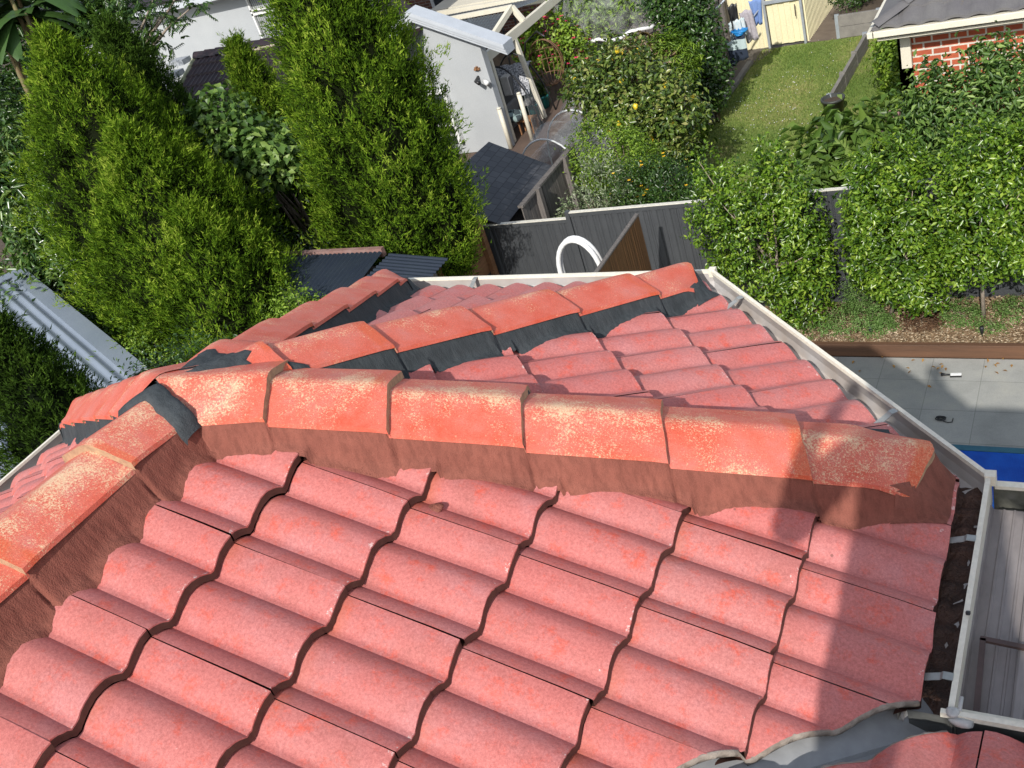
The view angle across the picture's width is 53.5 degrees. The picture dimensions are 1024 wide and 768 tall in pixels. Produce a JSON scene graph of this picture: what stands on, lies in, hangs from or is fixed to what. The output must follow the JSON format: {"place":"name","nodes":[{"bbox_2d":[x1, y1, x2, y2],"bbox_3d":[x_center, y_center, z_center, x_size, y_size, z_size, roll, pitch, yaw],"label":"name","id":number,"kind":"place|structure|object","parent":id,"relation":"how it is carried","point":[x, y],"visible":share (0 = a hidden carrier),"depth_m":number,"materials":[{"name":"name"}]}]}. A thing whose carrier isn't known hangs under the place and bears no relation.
{"place":"outdoors","nodes":[
{"label":"outdoors","id":0,"kind":"place"},
{"bbox_2d":[0,0,1023,359],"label":"ground","id":1,"kind":"structure","parent":0,"point":[498,58],"depth_m":24.09,"materials":[{"name":"soil"}]},
{"bbox_2d":[0,67,44,263],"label":"bay tree","id":2,"kind":"object","parent":1,"relation":"on","point":[33,224],"visible":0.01,"depth_m":18.96,"materials":[{"name":"green plant"}]},
{"bbox_2d":[0,109,91,298],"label":"bay tree","id":3,"kind":"object","parent":1,"relation":"on","point":[10,235],"visible":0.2,"depth_m":16.12,"materials":[{"name":"green plant"}]},
{"bbox_2d":[0,247,98,325],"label":"laurel shrub","id":4,"kind":"object","parent":1,"relation":"on","point":[17,279],"visible":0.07,"depth_m":15.71,"materials":[{"name":"green plant"}]},
{"bbox_2d":[0,0,98,132],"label":"banana plant","id":5,"kind":"object","parent":1,"relation":"on","point":[23,14],"visible":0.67,"depth_m":15.95,"materials":[{"name":"green plant"}]},
{"bbox_2d":[3,242,117,322],"bbox_3d":[-6.773,-0.794,16.431,3.643,3.158,1.804,11,43,40],"label":"laurel shrub","id":6,"kind":"object","parent":1,"relation":"on","point":[46,279],"visible":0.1,"depth_m":15.65,"materials":[{"name":"green plant"}]},
{"bbox_2d":[0,0,141,159],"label":"bay tree","id":7,"kind":"object","parent":1,"relation":"on","point":[11,88],"visible":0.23,"depth_m":17.92,"materials":[{"name":"green plant"}]},
{"bbox_2d":[47,0,217,68],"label":"ash tree","id":8,"kind":"object","parent":1,"relation":"on","point":[117,7],"visible":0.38,"depth_m":16.00,"materials":[{"name":"green plant"}]},
{"bbox_2d":[57,0,310,218],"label":"white house","id":9,"kind":"structure","parent":1,"relation":"on","point":[198,62],"depth_m":24.80,"materials":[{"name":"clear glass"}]},
{"bbox_2d":[245,0,285,37],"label":"window","id":10,"kind":"structure","parent":9,"relation":"in","point":[250,3],"depth_m":24.54,"materials":[{"name":"white glass"}]},
{"bbox_2d":[85,6,291,250],"bbox_3d":[-5.223,-3.045,16.267,2.795,6.029,2.688,2,38,31],"label":"cypress tree","id":11,"kind":"object","parent":1,"relation":"on","point":[113,36],"visible":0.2,"depth_m":14.96,"materials":[{"name":"green plant"}]},
{"bbox_2d":[176,76,333,248],"bbox_3d":[-3.459,-2.537,15.867,2.515,4.652,1.569,2,38,31],"label":"shrub","id":12,"kind":"object","parent":1,"relation":"on","point":[262,150],"visible":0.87,"depth_m":14.94,"materials":[{"name":"green plant"}]},
{"bbox_2d":[217,28,353,249],"bbox_3d":[-3.871,-3.683,17.502,2.572,4.980,2.637,2,38,31],"label":"cypress tree","id":13,"kind":"object","parent":1,"relation":"on","point":[244,63],"visible":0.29,"depth_m":16.52,"materials":[{"name":"green plant"}]},
{"bbox_2d":[376,0,560,48],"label":"brick house","id":14,"kind":"structure","parent":1,"relation":"on","point":[435,5],"depth_m":29.12,"materials":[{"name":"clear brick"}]},
{"bbox_2d":[450,142,550,228],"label":"slate shed","id":15,"kind":"structure","parent":1,"relation":"on","point":[513,178],"depth_m":15.86,"materials":[{"name":"stone"}]},
{"bbox_2d":[483,217,580,274],"bbox_3d":[0.374,-1.679,15.246,1.475,1.730,0.073,0,37,29],"label":"metal fence","id":16,"kind":"object","parent":1,"relation":"on","point":[524,247],"visible":0.52,"depth_m":15.00,"materials":[{"name":"metal"}]},
{"bbox_2d":[517,143,589,219],"bbox_3d":[0.842,-2.450,15.975,0.141,1.930,2.100,1,37,30],"label":"shed","id":17,"kind":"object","parent":1,"relation":"on","point":[541,199],"visible":0.37,"depth_m":15.64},
{"bbox_2d":[580,25,680,134],"bbox_3d":[2.296,-5.245,18.821,2.133,2.603,1.721,2,38,31],"label":"shrub","id":18,"kind":"object","parent":1,"relation":"on","point":[649,45],"visible":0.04,"depth_m":18.02,"materials":[{"name":"green plant"}]},
{"bbox_2d":[564,196,753,296],"bbox_3d":[2.083,-1.714,14.289,2.450,1.820,0.073,0,37,29],"label":"metal fence","id":19,"kind":"object","parent":1,"relation":"on","point":[663,225],"visible":0.36,"depth_m":14.08,"materials":[{"name":"metal"}]},
{"bbox_2d":[618,0,710,45],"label":"paling fence","id":20,"kind":"object","parent":1,"relation":"on","point":[634,25],"visible":0.09,"depth_m":24.34,"materials":[{"name":"wood"}]},
{"bbox_2d":[652,92,717,165],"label":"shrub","id":21,"kind":"object","parent":1,"relation":"on","point":[702,136],"visible":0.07,"depth_m":18.85,"materials":[{"name":"green plant"}]},
{"bbox_2d":[682,0,730,100],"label":"paling fence","id":22,"kind":"object","parent":1,"relation":"on","point":[723,10],"visible":0.03,"depth_m":22.50,"materials":[{"name":"wood"}]},
{"bbox_2d":[665,60,752,182],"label":"garden kerb","id":23,"kind":"structure","parent":1,"relation":"on","point":[742,73],"depth_m":21.66,"materials":[{"name":"concrete"}]},
{"bbox_2d":[727,0,768,49],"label":"metal fence","id":24,"kind":"object","parent":1,"relation":"on","point":[762,40],"visible":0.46,"depth_m":22.82,"materials":[{"name":"metal"}]},
{"bbox_2d":[761,0,806,48],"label":"metal gate","id":25,"kind":"structure","parent":24,"relation":"attached to","point":[786,21],"depth_m":22.44,"materials":[{"name":"metal"}]},
{"bbox_2d":[802,0,834,40],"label":"metal fence","id":26,"kind":"object","parent":1,"relation":"on","point":[816,12],"visible":0.84,"depth_m":22.76,"materials":[{"name":"metal"}]},
{"bbox_2d":[739,178,940,305],"bbox_3d":[4.210,-1.711,13.135,2.396,1.820,0.073,0,37,29],"label":"metal fence","id":27,"kind":"object","parent":1,"relation":"on","point":[829,193],"visible":0.12,"depth_m":13.02,"materials":[{"name":"metal"}]},
{"bbox_2d":[844,0,883,13],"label":"raised bed soil","id":28,"kind":"structure","parent":1,"relation":"on","point":[870,5],"depth_m":22.10,"materials":[{"name":"soil"}]},
{"bbox_2d":[826,0,867,11],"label":"shrub","id":29,"kind":"object","parent":28,"relation":"on","point":[855,2],"visible":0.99,"depth_m":22.06,"materials":[{"name":"green plant"}]},
{"bbox_2d":[811,341,1023,358],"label":"timber edging","id":30,"kind":"object","parent":1,"relation":"on","point":[948,350],"visible":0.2,"depth_m":12.28,"materials":[{"name":"wood"}]},
{"bbox_2d":[867,0,1023,172],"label":"orange brick house","id":31,"kind":"structure","parent":1,"relation":"on","point":[931,28],"depth_m":14.46,"materials":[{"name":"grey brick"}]},
{"bbox_2d":[882,20,1023,195],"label":"leafy tree","id":32,"kind":"object","parent":1,"relation":"on","point":[934,107],"visible":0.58,"depth_m":12.97,"materials":[{"name":"green plant"}]},
{"bbox_2d":[933,167,1023,298],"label":"metal fence","id":33,"kind":"object","parent":1,"relation":"on","point":[1010,287],"visible":0.02,"depth_m":12.56,"materials":[{"name":"metal"}]},
{"bbox_2d":[442,58,602,172],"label":"patio paving","id":34,"kind":"structure","parent":0,"point":[561,127],"depth_m":22.69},
{"bbox_2d":[390,5,514,153],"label":"white gable wing","id":35,"kind":"structure","parent":34,"relation":"on","point":[481,103],"depth_m":21.81,"materials":[{"name":"paint"}]},
{"bbox_2d":[425,88,464,143],"bbox_3d":[-1.689,-5.940,22.750,0.980,1.226,0.160,2,38,31],"label":"window","id":36,"kind":"structure","parent":35,"relation":"in","point":[446,98],"depth_m":22.53,"materials":[{"name":"white glass"}]},
{"bbox_2d":[436,0,567,141],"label":"pergola","id":37,"kind":"object","parent":34,"relation":"on","point":[496,22],"visible":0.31,"depth_m":23.09,"materials":[{"name":"grey"}]},
{"bbox_2d":[497,107,512,148],"bbox_3d":[-0.157,-5.600,22.227,0.110,0.960,0.105,2,38,31],"label":"fence post","id":38,"kind":"object","parent":34,"relation":"on","point":[504,127],"visible":1,"depth_m":22.19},
{"bbox_2d":[498,74,520,128],"bbox_3d":[-0.371,-6.407,23.300,0.920,1.045,0.920,2,38,31],"label":"armchair","id":39,"kind":"object","parent":34,"relation":"on","point":[507,88],"visible":0.25,"depth_m":23.16,"materials":[{"name":"grey fabric"}]},
{"bbox_2d":[516,92,533,140],"bbox_3d":[0.291,-5.841,22.200,0.110,1.120,0.105,2,38,31],"label":"post","id":40,"kind":"object","parent":34,"relation":"on","point":[525,116],"visible":0.99,"depth_m":22.16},
{"bbox_2d":[495,53,555,123],"bbox_3d":[-0.002,-6.778,23.453,1.542,1.476,0.843,2,38,31],"label":"swing seat","id":41,"kind":"object","parent":34,"relation":"on","point":[515,71],"visible":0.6,"depth_m":23.17,"materials":[{"name":"fabric"}]},
{"bbox_2d":[516,114,539,134],"bbox_3d":[0.370,-5.832,22.884,0.400,0.340,0.280,2,38,31],"label":"timber stool","id":42,"kind":"object","parent":34,"relation":"on","point":[531,118],"visible":0.87,"depth_m":22.81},
{"bbox_2d":[508,109,522,122],"bbox_3d":[-0.035,-6.008,22.843,0.712,0.308,0.481,2,38,31],"label":"cushion","id":43,"kind":"object","parent":42,"relation":"on","point":[515,115],"visible":0.62,"depth_m":22.61,"materials":[{"name":"fabric"}]},
{"bbox_2d":[522,86,546,114],"bbox_3d":[0.340,-6.660,23.613,0.772,0.915,0.738,2,38,31],"label":"plant pot","id":44,"kind":"object","parent":34,"relation":"on","point":[530,110],"visible":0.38,"depth_m":23.56,"materials":[{"name":"teal ceramic"}]},
{"bbox_2d":[529,78,555,108],"bbox_3d":[0.639,-6.853,23.829,0.662,0.828,0.687,2,38,31],"label":"plant pot","id":45,"kind":"object","parent":34,"relation":"on","point":[543,98],"visible":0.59,"depth_m":23.82,"materials":[{"name":"teal ceramic"}]},
{"bbox_2d":[524,31,564,88],"bbox_3d":[0.731,-7.416,23.788,1.250,1.723,0.378,2,38,31],"label":"hanging chair","id":46,"kind":"object","parent":34,"relation":"on","point":[551,43],"visible":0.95,"depth_m":23.67,"materials":[{"name":"wicker"}]},
{"bbox_2d":[511,0,600,85],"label":"geranium","id":47,"kind":"object","parent":34,"relation":"on","point":[565,36],"visible":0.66,"depth_m":24.26,"materials":[{"name":"green plant"}]},
{"bbox_2d":[544,26,589,76],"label":"shrub","id":48,"kind":"object","parent":34,"relation":"on","point":[576,50],"visible":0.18,"depth_m":24.49,"materials":[{"name":"green plant"}]},
{"bbox_2d":[551,0,643,48],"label":"fruit tree","id":49,"kind":"object","parent":34,"relation":"on","point":[596,16],"visible":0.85,"depth_m":24.21,"materials":[{"name":"plant"}]},
{"bbox_2d":[573,22,655,48],"bbox_3d":[2.192,-9.206,24.606,2.810,1.466,2.048,2,38,31],"label":"bird net","id":50,"kind":"object","parent":49,"relation":"on","point":[651,27],"visible":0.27,"depth_m":24.07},
{"bbox_2d":[522,87,614,200],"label":"net tunnel","id":51,"kind":"structure","parent":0,"point":[547,139],"depth_m":18.26,"materials":[{"name":"white"}]},
{"bbox_2d":[705,41,803,112],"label":"path","id":52,"kind":"structure","parent":0,"point":[753,54],"depth_m":22.70,"materials":[{"name":"concrete"}]},
{"bbox_2d":[703,0,758,88],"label":"clothes line","id":53,"kind":"object","parent":52,"relation":"on","point":[721,3],"visible":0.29,"depth_m":20.32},
{"bbox_2d":[727,3,738,29],"bbox_3d":[4.416,-7.269,20.234,0.204,0.604,0.106,2,38,31],"label":"black garment","id":54,"kind":"object","parent":53,"relation":"hanging from","point":[732,11],"visible":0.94,"depth_m":20.17,"materials":[{"name":"fabric"}]},
{"bbox_2d":[730,27,747,36],"bbox_3d":[4.521,-6.992,20.199,0.347,0.087,0.267,2,38,31],"label":"peg hanger","id":55,"kind":"object","parent":53,"relation":"attached to","point":[739,32],"visible":1,"depth_m":20.14,"materials":[{"name":"blue plastic"}]},
{"bbox_2d":[733,19,741,36],"bbox_3d":[4.522,-7.018,20.313,0.206,0.551,0.131,2,38,31],"label":"sock","id":56,"kind":"object","parent":55,"relation":"hanging from","point":[737,24],"visible":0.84,"depth_m":20.22,"materials":[{"name":"white fabric"}]},
{"bbox_2d":[727,33,748,66],"bbox_3d":[4.522,-6.694,20.381,0.393,0.642,0.058,2,38,31],"label":"towel","id":57,"kind":"object","parent":55,"relation":"hanging from","point":[738,50],"visible":0.94,"depth_m":20.37,"materials":[{"name":"fabric"}]},
{"bbox_2d":[739,9,758,43],"bbox_3d":[4.752,-7.178,20.399,0.315,0.677,0.082,2,38,31],"label":"dress","id":58,"kind":"object","parent":53,"relation":"hanging from","point":[752,34],"visible":0.87,"depth_m":20.37,"materials":[{"name":"fabric"}]},
{"bbox_2d":[748,0,762,25],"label":"shirt","id":59,"kind":"object","parent":53,"relation":"hanging from","point":[755,5],"visible":0.92,"depth_m":20.34,"materials":[{"name":"blue fabric"}]},
{"bbox_2d":[661,35,940,276],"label":"lawn","id":60,"kind":"structure","parent":0,"point":[860,95],"depth_m":20.16,"materials":[{"name":"plant"}]},
{"bbox_2d":[551,150,634,217],"bbox_3d":[1.308,-2.397,15.364,1.418,2.232,1.079,-13,32,10],"label":"sage bush","id":61,"kind":"object","parent":60,"relation":"on","point":[592,203],"visible":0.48,"depth_m":14.95,"materials":[{"name":"green plant"}]},
{"bbox_2d":[554,104,674,205],"bbox_3d":[1.675,-3.119,16.001,1.874,2.517,1.353,2,38,31],"label":"box shrub","id":62,"kind":"object","parent":60,"relation":"on","point":[636,140],"visible":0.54,"depth_m":15.54,"materials":[{"name":"green plant"}]},
{"bbox_2d":[556,25,715,181],"bbox_3d":[2.095,-4.381,17.050,2.802,3.195,1.600,2,38,31],"label":"lemon tree","id":63,"kind":"object","parent":60,"relation":"on","point":[663,111],"visible":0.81,"depth_m":16.49,"materials":[{"name":"green plant"}]},
{"bbox_2d":[599,145,732,207],"bbox_3d":[2.343,-2.334,14.741,1.732,2.205,1.829,-24,32,-7],"label":"flowering bush","id":64,"kind":"object","parent":60,"relation":"on","point":[680,187],"visible":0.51,"depth_m":14.47,"materials":[{"name":"green plant"}]},
{"bbox_2d":[642,23,705,154],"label":"tree","id":65,"kind":"object","parent":60,"relation":"on","point":[688,57],"visible":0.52,"depth_m":17.78,"materials":[{"name":"green plant"}]},
{"bbox_2d":[633,0,737,121],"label":"laurel tree","id":66,"kind":"object","parent":60,"relation":"on","point":[689,15],"visible":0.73,"depth_m":19.15,"materials":[{"name":"green plant"}]},
{"bbox_2d":[820,93,844,111],"bbox_3d":[5.966,-5.161,18.857,0.440,0.320,0.440,2,38,31],"label":"planter pot","id":67,"kind":"object","parent":60,"relation":"on","point":[826,100],"visible":0.75,"depth_m":18.76,"materials":[{"name":"stone"}]},
{"bbox_2d":[772,91,908,188],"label":"fig tree","id":68,"kind":"object","parent":60,"relation":"on","point":[835,138],"visible":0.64,"depth_m":14.29,"materials":[{"name":"green plant"}]},
{"bbox_2d":[826,31,868,96],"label":"retaining wall","id":69,"kind":"structure","parent":60,"relation":"on","point":[850,68],"depth_m":20.09,"materials":[{"name":"concrete"}]},
{"bbox_2d":[852,100,896,143],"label":"shrub","id":70,"kind":"object","parent":60,"relation":"on","point":[878,109],"visible":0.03,"depth_m":17.13,"materials":[{"name":"green plant"}]},
{"bbox_2d":[864,27,901,110],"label":"shrub","id":71,"kind":"object","parent":60,"relation":"on","point":[886,59],"visible":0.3,"depth_m":18.46,"materials":[{"name":"green plant"}]},
{"bbox_2d":[809,0,860,41],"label":"side path","id":72,"kind":"structure","parent":0,"point":[826,30],"depth_m":22.92,"materials":[{"name":"concrete"}]},
{"bbox_2d":[834,7,882,38],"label":"retaining wall","id":73,"kind":"structure","parent":72,"relation":"on","point":[852,24],"depth_m":21.80,"materials":[{"name":"concrete"}]},
{"bbox_2d":[764,289,1023,342],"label":"garden bed","id":74,"kind":"object","parent":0,"point":[931,335],"visible":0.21,"depth_m":12.53,"materials":[{"name":"wood"}]},
{"bbox_2d":[679,131,843,333],"bbox_3d":[3.162,-1.821,12.924,2.019,2.828,1.140,2,38,31],"label":"hedge tree","id":75,"kind":"object","parent":74,"relation":"on","point":[785,206],"visible":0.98,"depth_m":12.71,"materials":[{"name":"green plant"}]},
{"bbox_2d":[794,310,839,340],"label":"groundcover plant","id":76,"kind":"object","parent":74,"relation":"on","point":[822,329],"visible":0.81,"depth_m":13.10,"materials":[{"name":"green plant"}]},
{"bbox_2d":[823,293,895,341],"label":"groundcover plant","id":77,"kind":"object","parent":74,"relation":"on","point":[857,318],"visible":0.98,"depth_m":12.83,"materials":[{"name":"green plant"}]},
{"bbox_2d":[838,263,886,314],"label":"groundcover plant","id":78,"kind":"object","parent":74,"relation":"on","point":[867,299],"visible":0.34,"depth_m":13.11,"materials":[{"name":"green plant"}]},
{"bbox_2d":[870,310,903,334],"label":"groundcover plant","id":79,"kind":"object","parent":74,"relation":"on","point":[890,321],"visible":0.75,"depth_m":12.73,"materials":[{"name":"green plant"}]},
{"bbox_2d":[829,116,974,318],"bbox_3d":[4.634,-1.767,12.052,1.706,2.834,1.113,2,38,31],"label":"hedge tree","id":80,"kind":"object","parent":74,"relation":"on","point":[910,289],"visible":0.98,"depth_m":11.86,"materials":[{"name":"green plant"}]},
{"bbox_2d":[897,307,945,334],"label":"dead plant","id":81,"kind":"object","parent":74,"relation":"on","point":[935,320],"visible":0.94,"depth_m":12.59,"materials":[{"name":"brown plant"}]},
{"bbox_2d":[938,295,987,331],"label":"groundcover plant","id":82,"kind":"object","parent":74,"relation":"on","point":[962,318],"visible":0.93,"depth_m":12.42,"materials":[{"name":"green plant"}]},
{"bbox_2d":[923,110,1023,318],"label":"hedge tree","id":83,"kind":"object","parent":74,"relation":"on","point":[997,251],"visible":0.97,"depth_m":11.21,"materials":[{"name":"green plant"}]},
{"bbox_2d":[972,315,1018,338],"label":"groundcover plant","id":84,"kind":"object","parent":74,"relation":"on","point":[996,325],"visible":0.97,"depth_m":12.12,"materials":[{"name":"green plant"}]},
{"bbox_2d":[987,291,1023,323],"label":"groundcover plant","id":85,"kind":"object","parent":74,"relation":"on","point":[1007,311],"visible":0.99,"depth_m":12.22,"materials":[{"name":"green plant"}]},
{"bbox_2d":[833,357,1023,447],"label":"pool deck","id":86,"kind":"structure","parent":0,"point":[979,403],"depth_m":11.62,"materials":[{"name":"concrete"}]},
{"bbox_2d":[0,299,106,477],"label":"cypress tree","id":87,"kind":"object","parent":86,"relation":"on","point":[39,392],"visible":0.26,"depth_m":8.98,"materials":[{"name":"green plant"}]},
{"bbox_2d":[0,268,146,479],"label":"garden shed","id":88,"kind":"structure","parent":86,"relation":"on","point":[81,335],"depth_m":14.12,"materials":[{"name":"metal"}]},
{"bbox_2d":[68,300,183,373],"bbox_3d":[-5.491,-0.101,15.260,3.292,2.545,1.515,16,46,43],"label":"shrub","id":89,"kind":"object","parent":86,"relation":"on","point":[114,333],"visible":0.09,"depth_m":14.59,"materials":[{"name":"green plant"}]},
{"bbox_2d":[2,18,277,338],"bbox_3d":[-5.281,-2.260,14.847,3.310,6.300,3.380,-7,34,19],"label":"cypress tree","id":90,"kind":"object","parent":86,"relation":"on","point":[80,90],"visible":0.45,"depth_m":13.61,"materials":[{"name":"green plant"}]},
{"bbox_2d":[115,319,181,374],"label":"shrub","id":91,"kind":"object","parent":86,"relation":"on","point":[127,347],"visible":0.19,"depth_m":13.30,"materials":[{"name":"green plant"}]},
{"bbox_2d":[108,317,236,382],"bbox_3d":[-2.877,0.940,10.724,1.742,4.181,4.202,-26,32,-11],"label":"shrub","id":92,"kind":"object","parent":86,"relation":"on","point":[180,356],"visible":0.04,"depth_m":9.72,"materials":[{"name":"green plant"}]},
{"bbox_2d":[63,109,288,370],"bbox_3d":[-4.379,-1.360,14.162,3.312,5.066,3.445,2,38,31],"label":"cypress tree","id":93,"kind":"object","parent":86,"relation":"on","point":[150,176],"visible":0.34,"depth_m":13.16,"materials":[{"name":"green plant"}]},
{"bbox_2d":[136,190,310,363],"bbox_3d":[-3.570,-0.744,13.738,2.854,4.065,2.762,2,38,31],"label":"cypress tree","id":94,"kind":"object","parent":86,"relation":"on","point":[230,296],"visible":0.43,"depth_m":12.86,"materials":[{"name":"green plant"}]},
{"bbox_2d":[254,281,325,320],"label":"shrub","id":95,"kind":"object","parent":86,"relation":"on","point":[295,304],"visible":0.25,"depth_m":12.66,"materials":[{"name":"green plant"}]},
{"bbox_2d":[261,215,351,250],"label":"shrub","id":96,"kind":"object","parent":86,"relation":"on","point":[308,247],"visible":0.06,"depth_m":15.83,"materials":[{"name":"green plant"}]},
{"bbox_2d":[273,246,447,308],"bbox_3d":[-2.105,-0.290,13.675,3.230,2.570,1.671,2,38,31],"label":"lean to roof","id":97,"kind":"object","parent":86,"relation":"on","point":[327,271],"visible":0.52,"depth_m":13.23,"materials":[{"name":"grey metal"}]},
{"bbox_2d":[251,0,491,276],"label":"cypress tree","id":98,"kind":"object","parent":86,"relation":"on","point":[354,76],"visible":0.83,"depth_m":13.06,"materials":[{"name":"green plant"}]},
{"bbox_2d":[436,218,498,276],"bbox_3d":[-0.888,-0.789,14.412,0.140,1.900,3.020,2,38,31],"label":"timber fence","id":99,"kind":"object","parent":86,"relation":"on","point":[486,263],"visible":0.09,"depth_m":15.10,"materials":[{"name":"wood"}]},
{"bbox_2d":[0,262,1023,767],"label":"house","id":100,"kind":"structure","parent":86,"relation":"on","point":[688,516],"depth_m":2.50,"materials":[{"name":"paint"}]},
{"bbox_2d":[428,503,443,511],"bbox_3d":[-0.197,0.320,2.607,0.045,0.019,0.036,-11,33,13],"label":"mortar lump","id":101,"kind":"object","parent":100,"relation":"on","point":[436,507],"visible":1,"depth_m":2.60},
{"bbox_2d":[556,235,601,272],"bbox_3d":[1.152,-0.915,13.160,0.844,2.265,0.126,2,38,31],"label":"pipe hoop","id":102,"kind":"object","parent":86,"relation":"on","point":[589,247],"visible":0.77,"depth_m":12.62,"materials":[{"name":"white paint"}]},
{"bbox_2d":[594,213,651,271],"bbox_3d":[1.492,-0.716,12.763,0.080,2.165,1.910,2,38,31],"label":"slatted screen","id":103,"kind":"object","parent":86,"relation":"on","point":[627,251],"visible":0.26,"depth_m":12.63,"materials":[{"name":"brown wood"}]},
{"bbox_2d":[852,356,1012,386],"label":"fallen leaves","id":104,"kind":"object","parent":86,"relation":"on","point":[942,366],"visible":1,"depth_m":12.05,"materials":[{"name":"brown plant"}]},
{"bbox_2d":[951,444,1023,507],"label":"swimming pool","id":105,"kind":"structure","parent":86,"relation":"in","point":[1007,463],"depth_m":10.57,"materials":[{"name":"liquid"}]},
{"bbox_2d":[960,481,1023,722],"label":"patio roof","id":106,"kind":"structure","parent":86,"relation":"on","point":[998,612],"depth_m":2.48,"materials":[{"name":"metal"}]},
{"bbox_2d":[973,636,1023,711],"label":"steel frame","id":107,"kind":"object","parent":106,"relation":"on","point":[984,640],"visible":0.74,"depth_m":2.36,"materials":[{"name":"metal"}]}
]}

